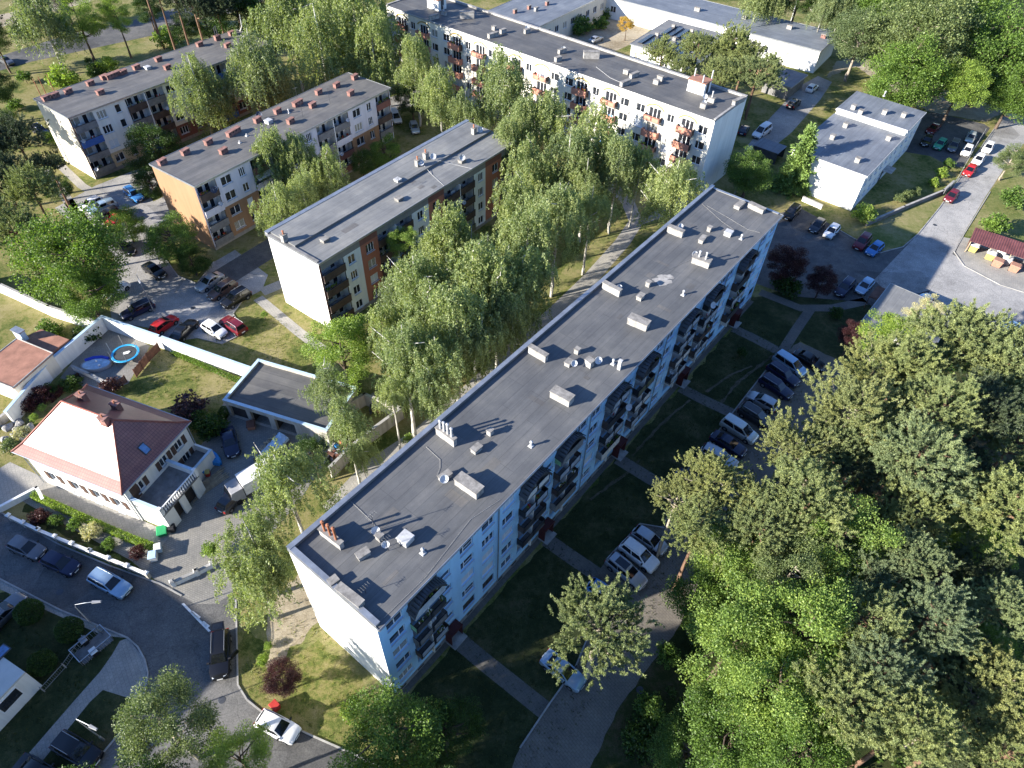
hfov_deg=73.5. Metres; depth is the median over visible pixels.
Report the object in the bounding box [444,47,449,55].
window
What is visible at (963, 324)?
broadleaf tree
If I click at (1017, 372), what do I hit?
pine tree
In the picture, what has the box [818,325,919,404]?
pine tree
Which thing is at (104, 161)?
balcony door
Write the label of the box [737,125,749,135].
parked car
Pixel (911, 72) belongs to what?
broadleaf tree
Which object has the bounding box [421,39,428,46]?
balcony door
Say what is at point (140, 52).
dry grass
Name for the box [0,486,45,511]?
garden wall
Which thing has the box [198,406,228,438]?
shrub
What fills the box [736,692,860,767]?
broadleaf tree
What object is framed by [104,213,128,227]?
parked car
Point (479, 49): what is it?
balcony door
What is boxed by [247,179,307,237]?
birch tree
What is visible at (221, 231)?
balcony door
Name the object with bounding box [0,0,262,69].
road
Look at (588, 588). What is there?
parked car
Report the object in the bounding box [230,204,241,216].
window
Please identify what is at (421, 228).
window
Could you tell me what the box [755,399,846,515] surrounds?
pine tree
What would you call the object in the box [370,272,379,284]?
window
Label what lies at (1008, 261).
waste bin
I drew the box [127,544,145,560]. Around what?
shrub
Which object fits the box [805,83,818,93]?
parked car
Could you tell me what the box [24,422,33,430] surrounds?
boulder
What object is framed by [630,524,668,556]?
parked car
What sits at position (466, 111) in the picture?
birch tree
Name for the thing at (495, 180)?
window
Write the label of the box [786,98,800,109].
parked car
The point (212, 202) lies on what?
balcony door
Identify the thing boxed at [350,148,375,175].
broadleaf tree
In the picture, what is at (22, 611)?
topiary bush
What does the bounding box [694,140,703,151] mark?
window
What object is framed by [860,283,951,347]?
kiosk
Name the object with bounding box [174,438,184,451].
window
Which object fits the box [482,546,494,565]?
window
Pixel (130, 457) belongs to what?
villa
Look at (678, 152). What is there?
balcony door
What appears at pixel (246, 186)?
window
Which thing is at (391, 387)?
birch tree
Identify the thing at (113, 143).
window
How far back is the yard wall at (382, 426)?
83.92 m
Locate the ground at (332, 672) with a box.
[0,0,1023,763]
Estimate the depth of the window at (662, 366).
82.54 m
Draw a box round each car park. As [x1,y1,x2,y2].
[56,168,267,342]
[756,209,960,305]
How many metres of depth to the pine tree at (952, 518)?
63.64 m
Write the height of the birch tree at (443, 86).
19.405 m
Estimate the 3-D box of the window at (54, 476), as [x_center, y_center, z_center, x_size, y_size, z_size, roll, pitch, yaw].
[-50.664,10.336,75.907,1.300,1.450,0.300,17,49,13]
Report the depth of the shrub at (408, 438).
81.76 m
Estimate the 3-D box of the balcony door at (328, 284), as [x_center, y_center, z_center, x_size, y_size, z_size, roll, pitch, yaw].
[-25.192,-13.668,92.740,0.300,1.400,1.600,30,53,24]
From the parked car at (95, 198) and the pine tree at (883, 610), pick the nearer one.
the pine tree at (883, 610)
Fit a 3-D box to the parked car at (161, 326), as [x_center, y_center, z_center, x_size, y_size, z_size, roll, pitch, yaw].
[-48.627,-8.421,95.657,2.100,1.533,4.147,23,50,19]
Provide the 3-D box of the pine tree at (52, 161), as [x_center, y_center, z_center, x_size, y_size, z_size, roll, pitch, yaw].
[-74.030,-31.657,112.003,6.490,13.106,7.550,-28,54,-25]
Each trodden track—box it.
[590,460,639,499]
[631,400,690,455]
[705,365,752,391]
[720,355,771,402]
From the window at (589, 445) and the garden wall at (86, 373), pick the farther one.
the garden wall at (86, 373)
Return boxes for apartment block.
[33,26,279,178]
[149,72,394,249]
[264,119,516,324]
[286,185,783,692]
[386,0,747,196]
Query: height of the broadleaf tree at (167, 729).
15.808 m
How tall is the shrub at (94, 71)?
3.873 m
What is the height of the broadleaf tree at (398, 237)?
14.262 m
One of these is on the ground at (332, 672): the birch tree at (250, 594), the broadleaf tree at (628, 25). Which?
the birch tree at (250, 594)
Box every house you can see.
[0,326,69,398]
[0,643,41,730]
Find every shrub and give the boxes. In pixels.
[0,437,21,454]
[4,98,25,110]
[10,425,31,438]
[14,70,32,83]
[20,398,37,414]
[26,385,52,405]
[26,507,52,526]
[28,412,38,420]
[35,317,65,336]
[37,404,46,411]
[41,130,55,145]
[43,382,58,395]
[44,62,80,88]
[46,513,65,526]
[58,374,83,392]
[66,516,83,531]
[69,324,101,343]
[78,521,103,541]
[84,57,92,62]
[84,62,107,78]
[94,56,119,72]
[97,376,123,393]
[100,536,117,551]
[107,375,127,391]
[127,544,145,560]
[149,24,179,48]
[167,389,210,421]
[187,409,208,431]
[193,411,230,441]
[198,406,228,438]
[199,540,219,557]
[255,652,269,666]
[261,311,268,319]
[263,641,272,649]
[337,692,369,725]
[401,432,413,444]
[571,14,595,35]
[592,16,609,29]
[602,6,611,19]
[618,713,658,756]
[632,689,668,725]
[654,639,681,669]
[736,346,747,356]
[769,274,803,299]
[828,306,843,319]
[850,202,878,223]
[893,193,905,202]
[900,190,912,198]
[911,187,921,195]
[928,177,939,186]
[934,166,949,177]
[943,158,956,167]
[978,212,1013,233]
[998,184,1023,209]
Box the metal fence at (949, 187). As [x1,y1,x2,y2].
[943,128,986,193]
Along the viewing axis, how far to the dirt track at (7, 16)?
173.83 m
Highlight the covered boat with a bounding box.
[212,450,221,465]
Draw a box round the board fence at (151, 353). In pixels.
[132,342,160,377]
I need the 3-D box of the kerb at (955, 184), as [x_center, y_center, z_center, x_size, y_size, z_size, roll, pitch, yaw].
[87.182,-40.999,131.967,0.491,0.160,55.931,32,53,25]
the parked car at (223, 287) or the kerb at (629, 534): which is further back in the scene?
the parked car at (223, 287)
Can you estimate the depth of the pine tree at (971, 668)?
53.82 m
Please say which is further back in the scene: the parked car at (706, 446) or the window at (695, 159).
the window at (695, 159)
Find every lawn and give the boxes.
[0,592,142,767]
[0,613,95,767]
[72,692,130,744]
[405,306,799,767]
[739,291,871,365]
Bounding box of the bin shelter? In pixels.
[964,227,1023,258]
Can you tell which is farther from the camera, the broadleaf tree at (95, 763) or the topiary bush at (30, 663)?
the topiary bush at (30, 663)
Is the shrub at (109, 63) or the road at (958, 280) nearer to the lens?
the road at (958, 280)
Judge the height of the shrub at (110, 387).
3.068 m
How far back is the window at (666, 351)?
80.57 m
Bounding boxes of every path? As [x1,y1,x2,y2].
[0,462,38,503]
[45,171,85,219]
[59,165,102,195]
[254,296,324,352]
[259,280,281,294]
[323,184,641,509]
[642,195,691,223]
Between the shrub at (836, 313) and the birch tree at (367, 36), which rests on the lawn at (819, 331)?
the shrub at (836, 313)
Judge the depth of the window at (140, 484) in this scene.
73.35 m
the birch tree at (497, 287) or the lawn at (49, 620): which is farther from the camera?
the birch tree at (497, 287)
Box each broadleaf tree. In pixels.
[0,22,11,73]
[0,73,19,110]
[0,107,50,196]
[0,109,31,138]
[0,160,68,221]
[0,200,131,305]
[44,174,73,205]
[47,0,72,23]
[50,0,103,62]
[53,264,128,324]
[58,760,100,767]
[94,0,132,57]
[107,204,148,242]
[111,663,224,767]
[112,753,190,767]
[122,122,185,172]
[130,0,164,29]
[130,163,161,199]
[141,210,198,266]
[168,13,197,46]
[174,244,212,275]
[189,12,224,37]
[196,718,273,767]
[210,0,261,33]
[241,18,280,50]
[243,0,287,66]
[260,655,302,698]
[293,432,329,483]
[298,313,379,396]
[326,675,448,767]
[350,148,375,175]
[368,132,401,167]
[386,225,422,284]
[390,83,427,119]
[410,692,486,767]
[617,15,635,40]
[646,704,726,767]
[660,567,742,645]
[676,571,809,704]
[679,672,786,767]
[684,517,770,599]
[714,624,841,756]
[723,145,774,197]
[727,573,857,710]
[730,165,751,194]
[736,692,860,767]
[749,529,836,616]
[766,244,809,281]
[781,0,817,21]
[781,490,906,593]
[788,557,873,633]
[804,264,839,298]
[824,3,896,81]
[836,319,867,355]
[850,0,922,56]
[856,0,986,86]
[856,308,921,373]
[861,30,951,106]
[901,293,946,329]
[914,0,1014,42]
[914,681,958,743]
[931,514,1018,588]
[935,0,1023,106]
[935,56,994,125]
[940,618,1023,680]
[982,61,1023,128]
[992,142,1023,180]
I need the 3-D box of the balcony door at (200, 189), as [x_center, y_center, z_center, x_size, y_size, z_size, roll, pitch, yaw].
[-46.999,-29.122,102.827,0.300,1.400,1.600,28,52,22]
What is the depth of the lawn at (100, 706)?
61.25 m
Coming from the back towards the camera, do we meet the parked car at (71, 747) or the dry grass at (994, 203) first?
the dry grass at (994, 203)
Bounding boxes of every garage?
[222,359,357,445]
[761,67,807,99]
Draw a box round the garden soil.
[22,504,131,561]
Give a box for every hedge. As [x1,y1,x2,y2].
[30,491,154,550]
[46,373,79,402]
[170,350,239,382]
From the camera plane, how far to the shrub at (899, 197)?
122.43 m
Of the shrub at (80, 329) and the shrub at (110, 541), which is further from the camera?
the shrub at (80, 329)
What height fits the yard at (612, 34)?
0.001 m
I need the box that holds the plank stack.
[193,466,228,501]
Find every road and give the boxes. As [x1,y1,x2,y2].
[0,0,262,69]
[0,513,378,767]
[154,89,437,222]
[202,119,471,286]
[874,110,1023,293]
[929,254,1023,354]
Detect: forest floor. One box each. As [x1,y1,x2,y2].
[590,327,1023,767]
[844,0,1023,93]
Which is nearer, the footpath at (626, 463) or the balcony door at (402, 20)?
the footpath at (626, 463)
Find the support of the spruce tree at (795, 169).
on the ground at (332, 672)
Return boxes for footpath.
[37,476,170,544]
[456,637,548,716]
[542,537,600,576]
[614,457,671,492]
[678,386,733,414]
[731,327,778,353]
[758,290,868,310]
[777,311,814,350]
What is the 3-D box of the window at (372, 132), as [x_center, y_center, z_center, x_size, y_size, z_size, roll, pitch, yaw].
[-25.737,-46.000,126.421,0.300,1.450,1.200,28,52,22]
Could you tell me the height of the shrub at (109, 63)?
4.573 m
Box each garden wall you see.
[0,283,94,326]
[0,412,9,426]
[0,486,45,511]
[3,317,107,423]
[70,365,105,382]
[99,315,250,375]
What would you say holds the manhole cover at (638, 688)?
on the forest floor at (658, 679)
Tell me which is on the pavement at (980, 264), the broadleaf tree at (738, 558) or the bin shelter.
the bin shelter
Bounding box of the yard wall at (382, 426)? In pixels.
[328,392,403,477]
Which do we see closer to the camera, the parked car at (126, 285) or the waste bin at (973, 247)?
the parked car at (126, 285)
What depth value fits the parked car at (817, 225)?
116.01 m
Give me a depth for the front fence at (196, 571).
70.16 m
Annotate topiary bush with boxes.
[12,598,44,626]
[26,648,58,676]
[53,616,84,643]
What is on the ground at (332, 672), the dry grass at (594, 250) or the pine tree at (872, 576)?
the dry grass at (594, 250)
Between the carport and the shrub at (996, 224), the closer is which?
the shrub at (996, 224)
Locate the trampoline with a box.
[106,335,140,364]
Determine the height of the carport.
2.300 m
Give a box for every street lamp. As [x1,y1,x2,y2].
[75,600,102,634]
[76,719,104,740]
[136,274,154,311]
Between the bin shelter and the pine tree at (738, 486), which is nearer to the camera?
the pine tree at (738, 486)
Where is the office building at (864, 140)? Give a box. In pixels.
[785,91,926,210]
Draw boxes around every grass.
[0,313,800,767]
[63,18,239,79]
[122,302,368,757]
[246,595,392,698]
[541,232,619,295]
[869,195,945,249]
[965,149,1023,242]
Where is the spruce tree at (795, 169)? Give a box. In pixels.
[767,122,819,199]
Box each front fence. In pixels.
[4,512,151,578]
[168,559,215,587]
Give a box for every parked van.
[391,107,401,123]
[719,413,758,444]
[752,121,772,139]
[771,349,807,378]
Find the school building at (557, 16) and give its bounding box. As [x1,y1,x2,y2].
[489,0,606,35]
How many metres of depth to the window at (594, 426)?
72.33 m
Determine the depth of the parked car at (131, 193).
117.25 m
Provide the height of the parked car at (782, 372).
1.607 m
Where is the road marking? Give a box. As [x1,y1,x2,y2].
[182,603,210,631]
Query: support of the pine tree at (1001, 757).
on the forest floor at (658, 679)
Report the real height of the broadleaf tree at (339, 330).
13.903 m
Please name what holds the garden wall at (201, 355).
on the ground at (332, 672)
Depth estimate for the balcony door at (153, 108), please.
125.95 m
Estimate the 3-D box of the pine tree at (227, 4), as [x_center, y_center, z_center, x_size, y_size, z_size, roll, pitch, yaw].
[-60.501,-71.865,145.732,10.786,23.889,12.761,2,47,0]
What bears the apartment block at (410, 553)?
on the ground at (332, 672)
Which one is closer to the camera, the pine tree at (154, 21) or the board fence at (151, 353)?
the board fence at (151, 353)
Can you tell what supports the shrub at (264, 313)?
on the ground at (332, 672)
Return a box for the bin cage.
[68,624,113,665]
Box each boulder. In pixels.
[1,422,13,431]
[15,418,24,426]
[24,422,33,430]
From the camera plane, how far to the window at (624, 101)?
121.04 m
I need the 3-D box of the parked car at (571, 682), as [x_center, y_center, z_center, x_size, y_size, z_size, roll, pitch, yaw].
[4.814,26.913,64.445,4.659,1.483,2.140,32,53,25]
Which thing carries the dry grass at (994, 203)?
on the ground at (332, 672)
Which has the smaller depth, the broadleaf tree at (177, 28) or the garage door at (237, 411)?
the garage door at (237, 411)
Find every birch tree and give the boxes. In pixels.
[4,0,88,70]
[165,49,233,134]
[188,70,240,138]
[206,495,295,595]
[213,540,303,633]
[216,14,283,113]
[242,0,323,91]
[245,437,347,540]
[247,35,300,114]
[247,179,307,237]
[249,123,300,197]
[273,128,323,184]
[280,165,318,214]
[283,0,361,87]
[297,357,353,442]
[299,0,362,33]
[305,142,350,201]
[320,0,406,85]
[325,391,381,483]
[339,2,399,99]
[342,438,385,478]
[356,303,419,372]
[365,317,453,436]
[371,373,410,449]
[374,266,401,313]
[380,250,453,352]
[390,29,440,126]
[393,273,459,363]
[401,361,458,422]
[405,334,466,415]
[408,62,460,132]
[408,198,470,285]
[410,278,506,400]
[436,236,519,369]
[443,86,491,129]
[446,220,493,265]
[457,313,516,379]
[465,256,528,367]
[468,42,534,130]
[468,232,507,270]
[485,192,560,297]
[486,167,553,251]
[487,239,542,301]
[488,243,559,344]
[489,294,543,359]
[492,112,524,196]
[499,130,558,208]
[506,90,543,157]
[513,86,575,189]
[529,181,598,297]
[533,124,603,209]
[561,152,611,241]
[567,97,623,202]
[578,183,620,274]
[591,128,641,233]
[617,140,667,227]
[633,156,708,231]
[736,0,781,24]
[759,0,793,21]
[802,0,848,31]
[819,0,861,29]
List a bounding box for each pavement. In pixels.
[398,300,752,699]
[956,237,1023,290]
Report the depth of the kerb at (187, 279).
103.98 m
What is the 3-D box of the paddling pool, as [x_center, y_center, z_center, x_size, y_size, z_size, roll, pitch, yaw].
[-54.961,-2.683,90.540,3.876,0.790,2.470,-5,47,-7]
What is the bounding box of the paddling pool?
[80,355,111,371]
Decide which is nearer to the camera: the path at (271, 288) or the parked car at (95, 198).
the path at (271, 288)
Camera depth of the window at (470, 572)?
63.33 m
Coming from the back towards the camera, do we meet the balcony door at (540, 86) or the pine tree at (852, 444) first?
the balcony door at (540, 86)
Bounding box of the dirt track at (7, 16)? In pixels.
[0,0,90,26]
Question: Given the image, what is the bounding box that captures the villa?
[11,384,214,528]
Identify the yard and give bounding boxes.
[23,402,334,603]
[60,330,149,387]
[568,19,649,50]
[744,76,831,149]
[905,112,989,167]
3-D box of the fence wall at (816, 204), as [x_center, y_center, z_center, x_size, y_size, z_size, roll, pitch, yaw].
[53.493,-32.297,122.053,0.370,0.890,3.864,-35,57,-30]
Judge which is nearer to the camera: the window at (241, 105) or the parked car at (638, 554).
the parked car at (638, 554)
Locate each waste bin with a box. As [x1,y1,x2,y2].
[78,635,89,645]
[88,646,99,656]
[147,550,158,561]
[153,542,162,552]
[156,525,166,537]
[168,523,176,532]
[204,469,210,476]
[246,419,254,430]
[268,699,280,711]
[967,242,980,252]
[984,250,997,260]
[990,256,1005,267]
[996,250,1005,257]
[1003,254,1013,265]
[1007,261,1022,272]
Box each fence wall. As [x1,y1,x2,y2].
[802,196,822,208]
[865,180,954,225]
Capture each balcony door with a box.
[70,117,82,127]
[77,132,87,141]
[81,114,88,122]
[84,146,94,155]
[88,129,94,136]
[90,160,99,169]
[94,144,101,151]
[101,158,107,165]
[125,97,133,107]
[130,112,138,121]
[133,95,138,103]
[138,110,144,118]
[144,90,152,99]
[150,105,157,113]
[152,88,157,96]
[155,119,162,126]
[157,103,162,110]
[162,117,168,124]
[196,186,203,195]
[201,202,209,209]
[204,182,209,192]
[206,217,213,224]
[209,198,215,207]
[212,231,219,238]
[214,213,220,221]
[216,65,220,72]
[219,228,224,235]
[321,123,325,132]
[324,281,331,288]
[330,263,335,269]
[332,277,339,283]
[336,292,341,299]
[339,307,344,314]
[399,17,405,25]
[420,24,427,33]
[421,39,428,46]
[453,36,460,45]
[453,50,460,59]
[454,64,461,72]
[454,78,461,85]
[476,44,484,56]
[477,59,484,68]
[477,86,484,95]
[537,81,546,90]
[538,66,546,77]
[575,96,585,105]
[577,81,587,91]
[604,107,614,116]
[605,91,616,102]
[644,137,655,148]
[646,122,658,133]
[649,106,660,121]
[674,149,686,159]
[677,134,690,145]
[681,118,693,130]
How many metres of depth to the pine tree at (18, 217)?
94.63 m
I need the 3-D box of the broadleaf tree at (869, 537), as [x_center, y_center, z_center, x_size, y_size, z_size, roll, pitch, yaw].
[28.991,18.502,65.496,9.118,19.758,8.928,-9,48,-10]
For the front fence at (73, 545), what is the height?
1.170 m
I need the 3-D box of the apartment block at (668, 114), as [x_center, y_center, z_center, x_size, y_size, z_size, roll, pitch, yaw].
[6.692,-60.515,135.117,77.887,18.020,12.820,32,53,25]
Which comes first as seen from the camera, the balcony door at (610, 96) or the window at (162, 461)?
the window at (162, 461)
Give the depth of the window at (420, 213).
100.76 m
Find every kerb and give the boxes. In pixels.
[0,512,181,595]
[0,578,148,751]
[158,237,213,283]
[198,302,244,343]
[235,599,363,759]
[519,641,586,747]
[605,523,663,559]
[687,370,765,470]
[830,224,917,252]
[918,128,994,233]
[954,192,1023,292]
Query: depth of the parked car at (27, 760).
57.61 m
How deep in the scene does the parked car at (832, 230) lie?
115.00 m
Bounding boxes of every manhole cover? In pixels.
[218,696,225,703]
[636,686,642,693]
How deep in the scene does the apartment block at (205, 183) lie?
110.69 m
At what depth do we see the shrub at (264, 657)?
64.21 m
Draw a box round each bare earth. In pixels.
[266,574,317,669]
[827,57,1000,121]
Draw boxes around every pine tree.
[0,148,36,221]
[0,196,44,272]
[23,146,72,209]
[146,0,164,48]
[157,0,175,49]
[158,0,226,39]
[169,0,189,44]
[193,0,244,33]
[228,0,273,13]
[546,570,664,690]
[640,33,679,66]
[646,472,706,558]
[661,487,737,586]
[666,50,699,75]
[670,447,752,549]
[679,28,719,74]
[700,54,744,88]
[706,19,761,87]
[707,468,778,562]
[712,487,804,586]
[719,39,768,91]
[723,48,789,119]
[741,446,858,564]
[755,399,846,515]
[782,643,915,759]
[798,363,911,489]
[799,419,876,514]
[801,578,919,668]
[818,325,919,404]
[823,619,946,728]
[824,540,918,605]
[830,439,906,534]
[833,392,915,497]
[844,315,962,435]
[847,676,974,767]
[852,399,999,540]
[861,469,957,552]
[862,499,932,565]
[863,513,965,620]
[873,573,982,669]
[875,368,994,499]
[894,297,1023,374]
[900,663,1017,748]
[902,478,995,566]
[906,695,1004,767]
[913,434,998,523]
[918,614,1003,684]
[921,531,1023,620]
[921,571,1023,671]
[922,626,998,701]
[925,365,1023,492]
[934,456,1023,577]
[948,634,1023,745]
[953,321,1023,437]
[959,719,1023,767]
[975,406,1023,471]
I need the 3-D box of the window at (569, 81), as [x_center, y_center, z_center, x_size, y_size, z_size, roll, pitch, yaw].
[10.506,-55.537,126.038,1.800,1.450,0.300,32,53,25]
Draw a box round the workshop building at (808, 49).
[605,0,837,72]
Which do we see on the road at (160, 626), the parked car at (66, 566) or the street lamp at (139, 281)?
the parked car at (66, 566)
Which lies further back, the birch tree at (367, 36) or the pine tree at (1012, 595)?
the birch tree at (367, 36)
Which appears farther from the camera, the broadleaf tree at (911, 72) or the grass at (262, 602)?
the broadleaf tree at (911, 72)
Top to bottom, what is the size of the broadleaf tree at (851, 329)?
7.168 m
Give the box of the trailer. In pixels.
[253,432,288,461]
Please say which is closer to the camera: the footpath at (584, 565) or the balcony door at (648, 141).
the footpath at (584, 565)
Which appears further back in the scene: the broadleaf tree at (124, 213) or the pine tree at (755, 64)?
the pine tree at (755, 64)
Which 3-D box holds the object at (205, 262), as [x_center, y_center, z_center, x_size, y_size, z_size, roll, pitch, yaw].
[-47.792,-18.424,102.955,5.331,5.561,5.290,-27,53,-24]
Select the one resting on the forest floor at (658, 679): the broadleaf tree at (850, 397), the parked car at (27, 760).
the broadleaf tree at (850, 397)
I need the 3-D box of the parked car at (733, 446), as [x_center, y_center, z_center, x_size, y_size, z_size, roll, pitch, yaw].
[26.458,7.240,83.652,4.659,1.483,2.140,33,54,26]
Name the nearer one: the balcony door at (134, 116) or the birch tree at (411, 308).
the birch tree at (411, 308)
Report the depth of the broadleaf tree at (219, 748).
52.73 m
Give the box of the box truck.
[224,456,268,504]
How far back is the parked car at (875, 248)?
111.88 m
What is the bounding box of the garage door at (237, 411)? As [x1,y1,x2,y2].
[232,406,247,417]
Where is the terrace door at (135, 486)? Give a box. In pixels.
[129,483,142,498]
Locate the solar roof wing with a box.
[630,19,720,73]
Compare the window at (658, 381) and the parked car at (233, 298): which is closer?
the window at (658, 381)
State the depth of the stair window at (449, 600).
62.64 m
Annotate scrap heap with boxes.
[326,438,352,461]
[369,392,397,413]
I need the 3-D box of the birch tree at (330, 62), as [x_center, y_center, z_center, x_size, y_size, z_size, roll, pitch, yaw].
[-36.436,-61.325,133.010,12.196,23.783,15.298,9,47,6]
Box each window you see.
[0,686,23,713]
[50,473,61,483]
[73,482,84,492]
[95,491,105,501]
[96,109,107,120]
[102,124,114,134]
[108,138,120,148]
[114,104,122,113]
[114,152,124,162]
[115,499,126,509]
[120,118,127,127]
[137,480,146,494]
[159,454,167,468]
[165,84,174,93]
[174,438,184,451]
[175,112,184,121]
[180,125,188,134]
[182,451,189,460]
[220,174,232,186]
[225,189,237,201]
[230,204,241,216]
[234,218,246,230]
[238,167,245,177]
[239,102,246,110]
[243,182,250,192]
[247,197,252,207]
[306,133,312,142]
[348,253,356,265]
[351,269,358,281]
[352,108,361,118]
[354,284,361,295]
[355,122,363,132]
[356,299,363,309]
[357,136,364,146]
[366,102,370,111]
[366,241,374,254]
[368,117,373,125]
[368,257,376,269]
[370,130,375,139]
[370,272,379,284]
[373,287,380,298]
[386,611,403,633]
[389,624,406,647]
[393,638,409,659]
[396,651,411,671]
[399,663,414,682]
[417,210,423,221]
[419,225,423,236]
[432,29,437,38]
[432,43,437,51]
[433,200,440,211]
[441,569,450,580]
[442,584,451,595]
[443,33,448,41]
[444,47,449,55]
[444,598,452,609]
[445,612,454,622]
[460,538,473,558]
[460,553,474,573]
[461,567,474,587]
[462,582,475,600]
[463,594,475,613]
[465,41,470,50]
[465,55,470,63]
[467,69,470,77]
[478,172,483,182]
[478,187,483,197]
[478,201,483,211]
[479,215,483,224]
[482,516,495,535]
[482,531,494,550]
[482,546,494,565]
[482,560,494,578]
[482,573,494,591]
[489,50,494,58]
[492,162,497,173]
[492,178,498,188]
[501,541,512,557]
[501,554,512,571]
[502,495,515,513]
[502,510,514,529]
[502,526,513,544]
[525,63,531,72]
[551,72,558,81]
[551,87,557,95]
[564,92,571,101]
[565,77,572,86]
[578,420,587,432]
[581,468,589,482]
[583,453,592,468]
[586,437,595,453]
[589,421,598,437]
[591,405,601,421]
[593,87,598,96]
[610,6,615,12]
[617,127,624,135]
[618,112,626,122]
[621,97,628,107]
[630,132,639,141]
[633,118,642,127]
[635,52,640,59]
[635,103,644,113]
[650,393,657,406]
[654,378,660,391]
[656,340,663,352]
[658,363,665,376]
[659,158,664,165]
[661,143,667,153]
[662,346,669,360]
[663,129,670,138]
[666,114,673,123]
[691,155,700,165]
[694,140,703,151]
[698,125,707,135]
[785,52,792,59]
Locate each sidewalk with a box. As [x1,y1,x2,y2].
[0,580,124,637]
[29,638,145,759]
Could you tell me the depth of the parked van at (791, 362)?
92.61 m
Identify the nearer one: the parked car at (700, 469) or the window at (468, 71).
the parked car at (700, 469)
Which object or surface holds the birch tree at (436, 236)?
on the ground at (332, 672)
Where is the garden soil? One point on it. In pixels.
(75, 536)
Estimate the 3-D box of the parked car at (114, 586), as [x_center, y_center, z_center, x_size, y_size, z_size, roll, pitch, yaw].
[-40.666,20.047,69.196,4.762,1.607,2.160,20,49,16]
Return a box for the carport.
[751,138,786,163]
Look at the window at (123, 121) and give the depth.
121.62 m
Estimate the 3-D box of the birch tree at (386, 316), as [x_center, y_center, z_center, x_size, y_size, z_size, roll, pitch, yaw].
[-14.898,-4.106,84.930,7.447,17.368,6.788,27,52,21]
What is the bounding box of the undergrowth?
[625,329,1023,767]
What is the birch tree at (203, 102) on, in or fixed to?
on the ground at (332, 672)
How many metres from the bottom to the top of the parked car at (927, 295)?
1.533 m
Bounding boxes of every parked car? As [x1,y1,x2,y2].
[0,55,14,65]
[0,591,28,631]
[5,534,47,561]
[12,752,55,767]
[30,122,50,135]
[39,549,81,577]
[48,729,104,767]
[78,195,102,211]
[86,566,132,599]
[87,196,117,215]
[96,206,119,222]
[102,281,130,299]
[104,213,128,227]
[114,239,136,256]
[119,297,155,320]
[122,184,144,202]
[141,261,167,279]
[148,315,178,334]
[169,319,198,341]
[194,271,224,292]
[200,319,227,339]
[206,277,237,300]
[206,621,238,681]
[214,493,248,514]
[219,315,248,336]
[219,425,240,458]
[220,285,251,309]
[254,708,301,745]
[409,120,419,133]
[539,648,586,692]
[586,577,617,599]
[588,35,603,43]
[604,551,647,590]
[618,536,659,573]
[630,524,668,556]
[673,467,712,498]
[690,456,719,483]
[700,442,738,469]
[709,429,747,458]
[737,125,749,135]
[737,401,772,429]
[745,391,778,413]
[758,372,793,400]
[765,360,800,387]
[782,202,801,220]
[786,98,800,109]
[792,348,825,372]
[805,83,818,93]
[808,217,826,233]
[822,222,840,239]
[833,275,855,297]
[852,231,872,251]
[854,276,874,295]
[864,240,884,256]
[919,133,932,146]
[920,292,934,300]
[925,123,940,134]
[932,137,947,150]
[943,188,959,203]
[946,137,960,152]
[959,143,973,157]
[961,163,977,177]
[963,130,976,143]
[971,152,985,166]
[980,140,994,154]
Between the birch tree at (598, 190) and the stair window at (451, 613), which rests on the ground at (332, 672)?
the birch tree at (598, 190)
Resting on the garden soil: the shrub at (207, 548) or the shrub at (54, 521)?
the shrub at (54, 521)
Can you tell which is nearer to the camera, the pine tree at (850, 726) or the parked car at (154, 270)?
the pine tree at (850, 726)
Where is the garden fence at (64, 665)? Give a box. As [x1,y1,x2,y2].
[39,635,82,691]
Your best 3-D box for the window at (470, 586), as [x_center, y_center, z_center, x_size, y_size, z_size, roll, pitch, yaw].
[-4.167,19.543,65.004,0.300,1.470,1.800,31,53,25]
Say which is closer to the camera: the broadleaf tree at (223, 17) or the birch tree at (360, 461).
the birch tree at (360, 461)
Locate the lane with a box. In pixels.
[512,342,847,767]
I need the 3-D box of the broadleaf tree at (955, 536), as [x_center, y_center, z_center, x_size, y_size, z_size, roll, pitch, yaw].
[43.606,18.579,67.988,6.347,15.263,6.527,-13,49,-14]

